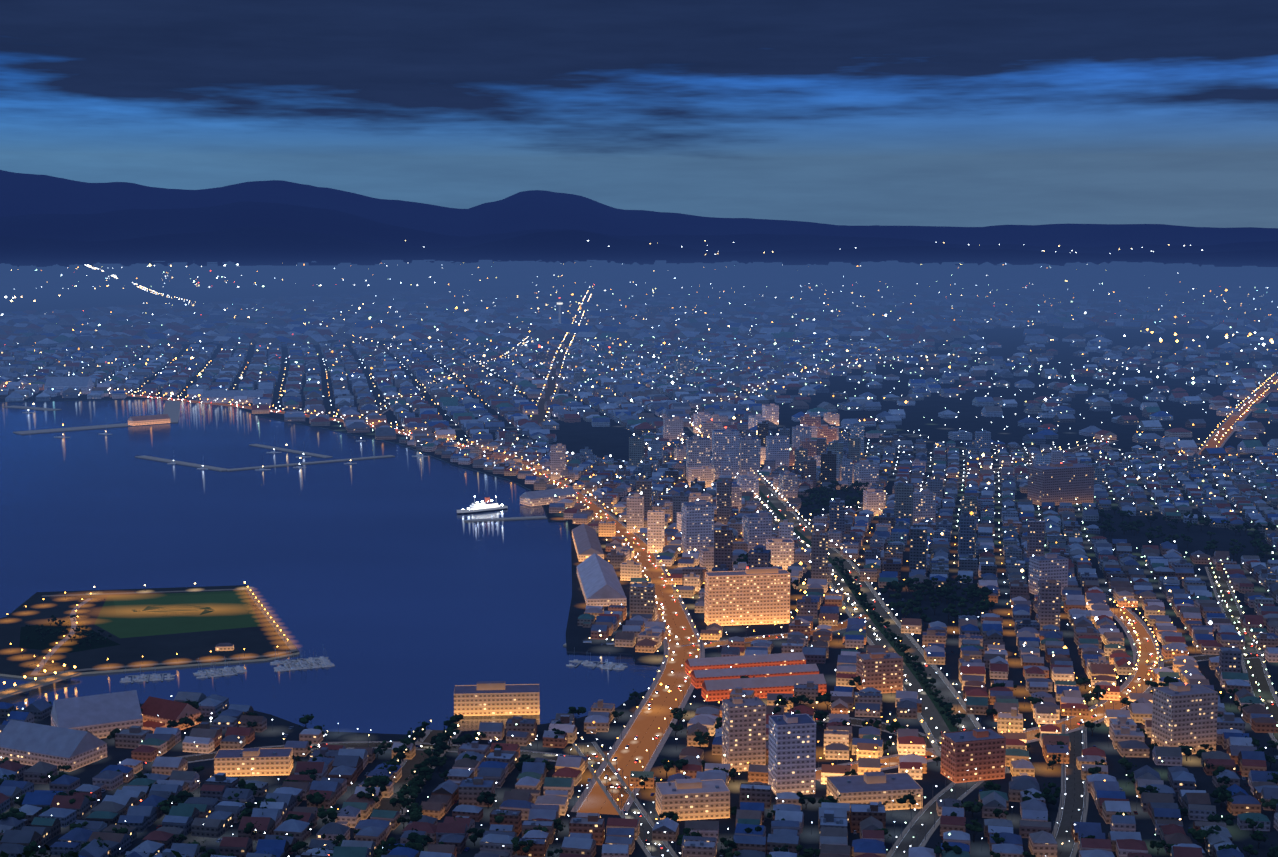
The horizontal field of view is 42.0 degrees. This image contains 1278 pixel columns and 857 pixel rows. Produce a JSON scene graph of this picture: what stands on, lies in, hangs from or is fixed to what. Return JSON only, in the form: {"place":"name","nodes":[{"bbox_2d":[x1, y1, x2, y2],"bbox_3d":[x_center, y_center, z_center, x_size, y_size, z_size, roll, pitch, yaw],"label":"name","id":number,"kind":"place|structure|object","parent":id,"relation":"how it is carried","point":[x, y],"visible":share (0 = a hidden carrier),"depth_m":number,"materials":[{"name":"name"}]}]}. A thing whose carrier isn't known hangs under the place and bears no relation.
{"place":"outdoors","nodes":[
{"label":"outdoors","id":0,"kind":"place"},
{"bbox_2d":[0,585,299,679],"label":"artificial island","id":1,"kind":"structure","parent":0,"point":[157,628],"depth_m":1415.59,"materials":[{"name":"green plant"}]},
{"bbox_2d":[0,399,659,733],"bbox_3d":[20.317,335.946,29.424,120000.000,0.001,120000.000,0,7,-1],"label":"sea water","id":2,"kind":"structure","parent":0,"point":[400,594],"depth_m":1765.06,"materials":[{"name":"blue liquid"}]},
{"bbox_2d":[22,400,627,682],"bbox_3d":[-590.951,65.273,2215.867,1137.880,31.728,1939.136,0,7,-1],"label":"boats","id":3,"kind":"object","parent":2,"relation":"in","point":[297,664],"visible":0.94,"depth_m":1304.16,"materials":[{"name":"white"}]},
{"bbox_2d":[457,497,507,513],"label":"memorial ferry","id":4,"kind":"object","parent":2,"relation":"in","point":[474,507],"visible":0.94,"depth_m":2035.70,"materials":[{"name":"white metal"}]},
{"bbox_2d":[0,265,1277,856],"bbox_3d":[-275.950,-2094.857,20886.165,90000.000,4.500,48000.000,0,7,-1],"label":"city ground","id":5,"kind":"structure","parent":0,"point":[612,439],"depth_m":1899.68,"materials":[{"name":"grey concrete"}]},
{"bbox_2d":[1,404,982,856],"bbox_3d":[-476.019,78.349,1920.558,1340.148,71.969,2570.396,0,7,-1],"label":"street lights","id":6,"kind":"object","parent":5,"relation":"on","point":[611,612],"visible":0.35,"depth_m":1509.60},
{"bbox_2d":[557,301,562,323],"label":"goryokaku tower","id":7,"kind":"structure","parent":5,"relation":"on","point":[559,303],"depth_m":5964.81,"materials":[{"name":"white concrete"}]},
{"bbox_2d":[0,401,1275,856],"bbox_3d":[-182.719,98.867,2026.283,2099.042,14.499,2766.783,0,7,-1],"label":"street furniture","id":8,"kind":"object","parent":5,"relation":"on","point":[172,409],"visible":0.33,"depth_m":1428.62,"materials":[{"name":"grey metal"}]},
{"bbox_2d":[0,260,1277,856],"bbox_3d":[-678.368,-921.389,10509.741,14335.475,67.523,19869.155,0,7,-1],"label":"city buildings","id":9,"kind":"structure","parent":5,"relation":"on","point":[722,304],"depth_m":1961.16,"materials":[{"name":"grey concrete"}]},
{"bbox_2d":[0,480,1277,856],"bbox_3d":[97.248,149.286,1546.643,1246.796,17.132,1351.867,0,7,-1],"label":"city trees","id":10,"kind":"object","parent":5,"relation":"on","point":[1222,794],"visible":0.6,"depth_m":1056.62,"materials":[{"name":"green plant"}]},
{"bbox_2d":[1,240,1277,843],"bbox_3d":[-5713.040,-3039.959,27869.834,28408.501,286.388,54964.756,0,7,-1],"label":"lamp heads","id":11,"kind":"object","parent":5,"relation":"on","point":[801,424],"visible":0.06,"depth_m":3589.82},
{"bbox_2d":[0,170,1277,266],"bbox_3d":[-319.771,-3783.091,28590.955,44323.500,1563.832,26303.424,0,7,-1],"label":"distant mountains","id":12,"kind":"structure","parent":0,"point":[46,220],"depth_m":22669.19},
{"bbox_2d":[0,0,1277,227],"label":"sky","id":13,"kind":"structure","parent":0,"point":[949,113],"materials":[{"name":"blue"}]},
{"bbox_2d":[2,267,1277,856],"bbox_3d":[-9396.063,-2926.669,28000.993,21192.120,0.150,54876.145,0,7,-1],"label":"roads","id":14,"kind":"structure","parent":0,"point":[644,729],"depth_m":1227.81,"materials":[{"name":"grey asphalt"}]},
{"bbox_2d":[48,395,1277,856],"bbox_3d":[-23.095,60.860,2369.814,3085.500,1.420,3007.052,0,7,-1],"label":"cars","id":15,"kind":"object","parent":14,"relation":"on","point":[818,719],"visible":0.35,"depth_m":1137.75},
{"bbox_3d":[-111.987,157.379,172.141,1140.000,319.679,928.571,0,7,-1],"label":"hillside ground","id":16,"kind":"structure","parent":0,"visible":0},
{"bbox_2d":[0,844,181,856],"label":"hillside forest trees","id":17,"kind":"object","parent":16,"relation":"on","point":[27,853],"visible":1,"depth_m":297.57,"materials":[{"name":"green plant"}]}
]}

